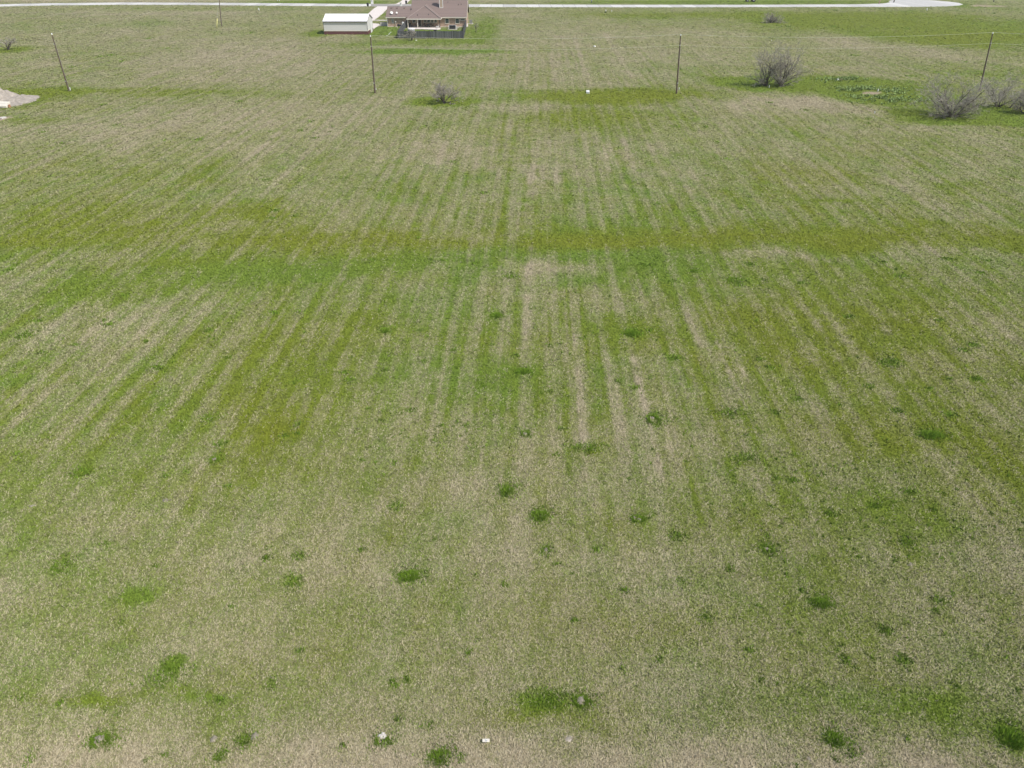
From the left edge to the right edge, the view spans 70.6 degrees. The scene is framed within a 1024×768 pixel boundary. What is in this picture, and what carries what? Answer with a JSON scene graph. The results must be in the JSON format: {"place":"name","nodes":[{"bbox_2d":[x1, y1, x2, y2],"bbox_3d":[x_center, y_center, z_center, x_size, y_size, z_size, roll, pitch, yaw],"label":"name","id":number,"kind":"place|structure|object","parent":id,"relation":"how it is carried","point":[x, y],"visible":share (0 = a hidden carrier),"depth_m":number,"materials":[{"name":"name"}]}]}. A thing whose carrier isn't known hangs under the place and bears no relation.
{"place":"outdoors","nodes":[
{"label":"outdoors","id":0,"kind":"place"},
{"bbox_2d":[368,6,386,20],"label":"driveway","id":1,"kind":"structure","parent":0,"point":[376,12],"depth_m":257.60,"materials":[{"name":"concrete"}]},
{"bbox_2d":[0,0,962,6],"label":"road","id":2,"kind":"structure","parent":0,"point":[914,3],"depth_m":282.73,"materials":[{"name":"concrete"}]},
{"bbox_2d":[371,4,410,5],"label":"road patch","id":3,"kind":"object","parent":2,"relation":"on","point":[390,4],"visible":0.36,"depth_m":280.73,"materials":[{"name":"concrete"}]},
{"bbox_2d":[0,0,1023,767],"bbox_3d":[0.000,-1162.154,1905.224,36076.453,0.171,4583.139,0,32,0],"label":"ground","id":4,"kind":"structure","parent":0,"point":[574,54],"depth_m":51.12,"materials":[{"name":"green plant"}]},
{"bbox_2d":[0,104,10,107],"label":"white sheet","id":5,"kind":"object","parent":4,"relation":"on","point":[5,105],"visible":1,"depth_m":116.46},
{"bbox_2d":[0,36,16,49],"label":"bare tree","id":6,"kind":"object","parent":4,"relation":"on","point":[9,43],"visible":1,"depth_m":173.29,"materials":[{"name":"grey plant"}]},
{"bbox_2d":[0,88,18,100],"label":"dirt heap","id":7,"kind":"object","parent":4,"relation":"on","point":[6,94],"visible":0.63,"depth_m":121.99,"materials":[{"name":"soil"}]},
{"bbox_2d":[3,94,39,106],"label":"dirt heap","id":8,"kind":"object","parent":4,"relation":"on","point":[21,99],"visible":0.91,"depth_m":120.71,"materials":[{"name":"soil"}]},
{"bbox_2d":[51,33,69,90],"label":"utility pole","id":9,"kind":"object","parent":4,"relation":"on","point":[60,63],"visible":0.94,"depth_m":126.54,"materials":[{"name":"brown wood"}]},
{"bbox_2d":[93,735,104,743],"bbox_3d":[-14.557,12.443,25.418,0.463,0.091,0.346,-12,34,-18],"label":"ant mound","id":10,"kind":"object","parent":4,"relation":"on","point":[99,738],"visible":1,"depth_m":25.37,"materials":[{"name":"soil"}]},
{"bbox_2d":[88,731,113,750],"bbox_3d":[-14.421,12.470,25.276,1.017,0.232,0.879,0,32,0],"label":"grass clump","id":11,"kind":"object","parent":4,"relation":"on","point":[107,736],"visible":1,"depth_m":25.29,"materials":[{"name":"green plant"}]},
{"bbox_2d":[149,666,174,685],"bbox_3d":[-13.345,11.121,27.530,0.915,0.110,1.188,14,35,21],"label":"grass clump","id":12,"kind":"object","parent":4,"relation":"on","point":[162,673],"visible":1,"depth_m":27.61,"materials":[{"name":"green plant"}]},
{"bbox_2d":[210,735,216,742],"bbox_3d":[-10.501,12.463,25.418,0.260,0.078,0.303,0,32,0],"label":"ant mound","id":13,"kind":"object","parent":4,"relation":"on","point":[213,738],"visible":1,"depth_m":25.38,"materials":[{"name":"soil"}]},
{"bbox_2d":[209,455,219,463],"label":"grass clump","id":14,"kind":"object","parent":4,"relation":"on","point":[210,458],"visible":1,"depth_m":38.90,"materials":[{"name":"green plant"}]},
{"bbox_2d":[213,751,227,761],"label":"grass clump","id":15,"kind":"object","parent":4,"relation":"on","point":[220,753],"visible":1,"depth_m":24.87,"materials":[{"name":"green plant"}]},
{"bbox_2d":[236,733,251,747],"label":"grass clump","id":16,"kind":"object","parent":4,"relation":"on","point":[242,737],"visible":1,"depth_m":25.35,"materials":[{"name":"green plant"}]},
{"bbox_2d":[250,732,258,739],"bbox_3d":[-9.089,12.409,25.521,0.309,0.078,0.347,0,32,0],"label":"ant mound","id":17,"kind":"object","parent":4,"relation":"on","point":[255,734],"visible":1,"depth_m":25.52,"materials":[{"name":"soil"}]},
{"bbox_2d":[322,14,372,34],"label":"shed","id":18,"kind":"structure","parent":4,"relation":"on","point":[348,24],"depth_m":199.48,"materials":[{"name":"white metal"}]},
{"bbox_2d":[370,35,375,92],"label":"utility pole","id":19,"kind":"object","parent":4,"relation":"on","point":[372,66],"visible":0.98,"depth_m":124.99,"materials":[{"name":"brown wood"}]},
{"bbox_2d":[378,732,386,738],"bbox_3d":[-4.574,12.406,25.528,0.332,0.105,0.276,0,32,0],"label":"rock","id":20,"kind":"object","parent":4,"relation":"on","point":[382,734],"visible":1,"depth_m":25.47,"materials":[{"name":"white stone"}]},
{"bbox_2d":[374,736,392,749],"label":"grass clump","id":21,"kind":"object","parent":4,"relation":"on","point":[377,740],"visible":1,"depth_m":25.30,"materials":[{"name":"green plant"}]},
{"bbox_2d":[379,327,391,332],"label":"grass clump","id":22,"kind":"object","parent":4,"relation":"on","point":[386,330],"visible":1,"depth_m":51.32,"materials":[{"name":"green plant"}]},
{"bbox_2d":[399,28,416,39],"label":"bare sapling","id":23,"kind":"object","parent":4,"relation":"on","point":[414,32],"visible":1,"depth_m":188.76,"materials":[{"name":"grey plant"}]},
{"bbox_2d":[394,569,424,582],"bbox_3d":[-4.433,8.371,31.768,1.593,0.307,0.842,0,32,0],"label":"grass clump","id":24,"kind":"object","parent":4,"relation":"on","point":[414,576],"visible":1,"depth_m":31.73,"materials":[{"name":"green plant"}]},
{"bbox_2d":[407,26,440,29],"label":"patio","id":25,"kind":"structure","parent":4,"relation":"on","point":[428,28],"depth_m":213.85,"materials":[{"name":"concrete"}]},
{"bbox_2d":[397,20,466,38],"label":"privacy fence","id":26,"kind":"object","parent":4,"relation":"on","point":[435,34],"visible":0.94,"depth_m":192.31,"materials":[{"name":"grey wood"}]},
{"bbox_2d":[425,748,456,765],"bbox_3d":[-2.468,12.770,24.814,1.144,0.221,0.790,0,32,0],"label":"grass clump","id":27,"kind":"object","parent":4,"relation":"on","point":[438,752],"visible":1,"depth_m":24.86,"materials":[{"name":"green plant"}]},
{"bbox_2d":[429,76,463,104],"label":"bare tree","id":28,"kind":"object","parent":4,"relation":"on","point":[443,91],"visible":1,"depth_m":118.83,"materials":[{"name":"grey plant"}]},
{"bbox_2d":[449,25,456,29],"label":"patio bench","id":29,"kind":"object","parent":4,"relation":"on","point":[452,27],"visible":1,"depth_m":210.38,"materials":[{"name":"concrete"}]},
{"bbox_2d":[490,312,503,317],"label":"grass clump","id":30,"kind":"object","parent":4,"relation":"on","point":[495,314],"visible":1,"depth_m":53.39,"materials":[{"name":"green plant"}]},
{"bbox_2d":[497,484,514,496],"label":"grass clump","id":31,"kind":"object","parent":4,"relation":"on","point":[507,489],"visible":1,"depth_m":36.63,"materials":[{"name":"green plant"}]},
{"bbox_2d":[511,368,531,374],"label":"grass clump","id":32,"kind":"object","parent":4,"relation":"on","point":[520,371],"visible":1,"depth_m":46.54,"materials":[{"name":"green plant"}]},
{"bbox_2d":[528,509,551,521],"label":"grass clump","id":33,"kind":"object","parent":4,"relation":"on","point":[539,514],"visible":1,"depth_m":35.04,"materials":[{"name":"green plant"}]},
{"bbox_2d":[527,692,559,710],"bbox_3d":[1.279,11.655,26.642,1.527,0.157,0.771,-8,33,-13],"label":"grass clump","id":34,"kind":"object","parent":4,"relation":"on","point":[541,702],"visible":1,"depth_m":26.59,"materials":[{"name":"green plant"}]},
{"bbox_2d":[576,696,583,703],"bbox_3d":[2.535,11.634,26.690,0.378,0.091,0.390,0,32,0],"label":"rock","id":35,"kind":"object","parent":4,"relation":"on","point":[580,699],"visible":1,"depth_m":26.64,"materials":[{"name":"stone"}]},
{"bbox_2d":[570,692,591,710],"bbox_3d":[2.542,11.662,26.570,0.864,0.197,0.856,0,32,0],"label":"grass clump","id":36,"kind":"object","parent":4,"relation":"on","point":[585,699],"visible":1,"depth_m":26.61,"materials":[{"name":"green plant"}]},
{"bbox_2d":[570,443,594,450],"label":"grass clump","id":37,"kind":"object","parent":4,"relation":"on","point":[590,447],"visible":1,"depth_m":39.70,"materials":[{"name":"green plant"}]},
{"bbox_2d":[620,329,640,337],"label":"grass clump","id":38,"kind":"object","parent":4,"relation":"on","point":[631,333],"visible":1,"depth_m":50.97,"materials":[{"name":"green plant"}]},
{"bbox_2d":[629,514,645,523],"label":"grass clump","id":39,"kind":"object","parent":4,"relation":"on","point":[632,517],"visible":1,"depth_m":34.91,"materials":[{"name":"green plant"}]},
{"bbox_2d":[644,412,661,424],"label":"grass clump","id":40,"kind":"object","parent":4,"relation":"on","point":[656,417],"visible":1,"depth_m":41.95,"materials":[{"name":"green plant"}]},
{"bbox_2d":[676,34,680,93],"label":"utility pole","id":41,"kind":"object","parent":4,"relation":"on","point":[678,65],"visible":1,"depth_m":124.95,"materials":[{"name":"brown wood"}]},
{"bbox_2d":[724,278,742,283],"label":"grass clump","id":42,"kind":"object","parent":4,"relation":"on","point":[731,280],"visible":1,"depth_m":58.76,"materials":[{"name":"green plant"}]},
{"bbox_2d":[760,543,773,555],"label":"grass clump","id":43,"kind":"object","parent":4,"relation":"on","point":[770,547],"visible":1,"depth_m":33.20,"materials":[{"name":"green plant"}]},
{"bbox_2d":[743,38,791,85],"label":"bare tree","id":44,"kind":"object","parent":4,"relation":"on","point":[764,78],"visible":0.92,"depth_m":131.19,"materials":[{"name":"grey plant"}]},
{"bbox_2d":[760,12,786,23],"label":"bare shrub","id":45,"kind":"object","parent":4,"relation":"on","point":[771,19],"visible":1,"depth_m":225.24,"materials":[{"name":"grey plant"}]},
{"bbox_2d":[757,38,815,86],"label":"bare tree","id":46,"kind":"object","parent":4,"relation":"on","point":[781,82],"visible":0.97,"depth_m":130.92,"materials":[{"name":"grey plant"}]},
{"bbox_2d":[807,596,832,609],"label":"grass clump","id":47,"kind":"object","parent":4,"relation":"on","point":[818,599],"visible":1,"depth_m":30.45,"materials":[{"name":"green plant"}]},
{"bbox_2d":[818,730,850,747],"bbox_3d":[11.265,12.381,25.304,1.176,0.236,0.709,0,32,0],"label":"grass clump","id":48,"kind":"object","parent":4,"relation":"on","point":[833,735],"visible":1,"depth_m":25.32,"materials":[{"name":"green plant"}]},
{"bbox_2d":[810,75,935,103],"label":"weeds","id":49,"kind":"object","parent":4,"relation":"on","point":[894,89],"visible":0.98,"depth_m":128.41,"materials":[{"name":"green plant"}]},
{"bbox_2d":[914,429,947,440],"bbox_3d":[23.501,2.776,40.596,1.896,0.408,0.998,13,34,20],"label":"grass clump","id":50,"kind":"object","parent":4,"relation":"on","point":[934,435],"visible":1,"depth_m":40.55,"materials":[{"name":"green plant"}]},
{"bbox_2d":[909,69,1006,118],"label":"bush","id":51,"kind":"object","parent":4,"relation":"on","point":[965,102],"visible":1,"depth_m":109.45,"materials":[{"name":"grey plant"}]},
{"bbox_2d":[980,32,993,90],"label":"utility pole","id":52,"kind":"object","parent":4,"relation":"on","point":[986,60],"visible":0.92,"depth_m":126.15,"materials":[{"name":"brown wood"}]},
{"bbox_2d":[371,32,1013,38],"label":"power wire","id":53,"kind":"object","parent":52,"relation":"attached to","point":[708,35],"visible":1,"depth_m":122.80,"materials":[{"name":"metal"}]},
{"bbox_2d":[374,43,1014,49],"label":"power wire","id":54,"kind":"object","parent":52,"relation":"attached to","point":[676,45],"visible":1,"depth_m":123.30,"materials":[{"name":"metal"}]},
{"bbox_2d":[975,71,1023,106],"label":"bush","id":55,"kind":"object","parent":4,"relation":"on","point":[1004,92],"visible":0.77,"depth_m":116.08,"materials":[{"name":"grey plant"}]},
{"bbox_2d":[991,724,1023,749],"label":"grass clump","id":56,"kind":"object","parent":4,"relation":"on","point":[1010,731],"visible":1,"depth_m":25.40,"materials":[{"name":"green plant"}]},
{"bbox_2d":[1004,89,1023,112],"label":"bush","id":57,"kind":"object","parent":4,"relation":"on","point":[1020,99],"visible":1,"depth_m":112.65,"materials":[{"name":"grey plant"}]},
{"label":"house base","id":58,"kind":"structure","parent":0,"visible":0},
{"bbox_2d":[385,0,469,27],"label":"house","id":59,"kind":"structure","parent":58,"relation":"on","point":[417,13],"depth_m":216.67,"materials":[{"name":"beige brick"}]}
]}

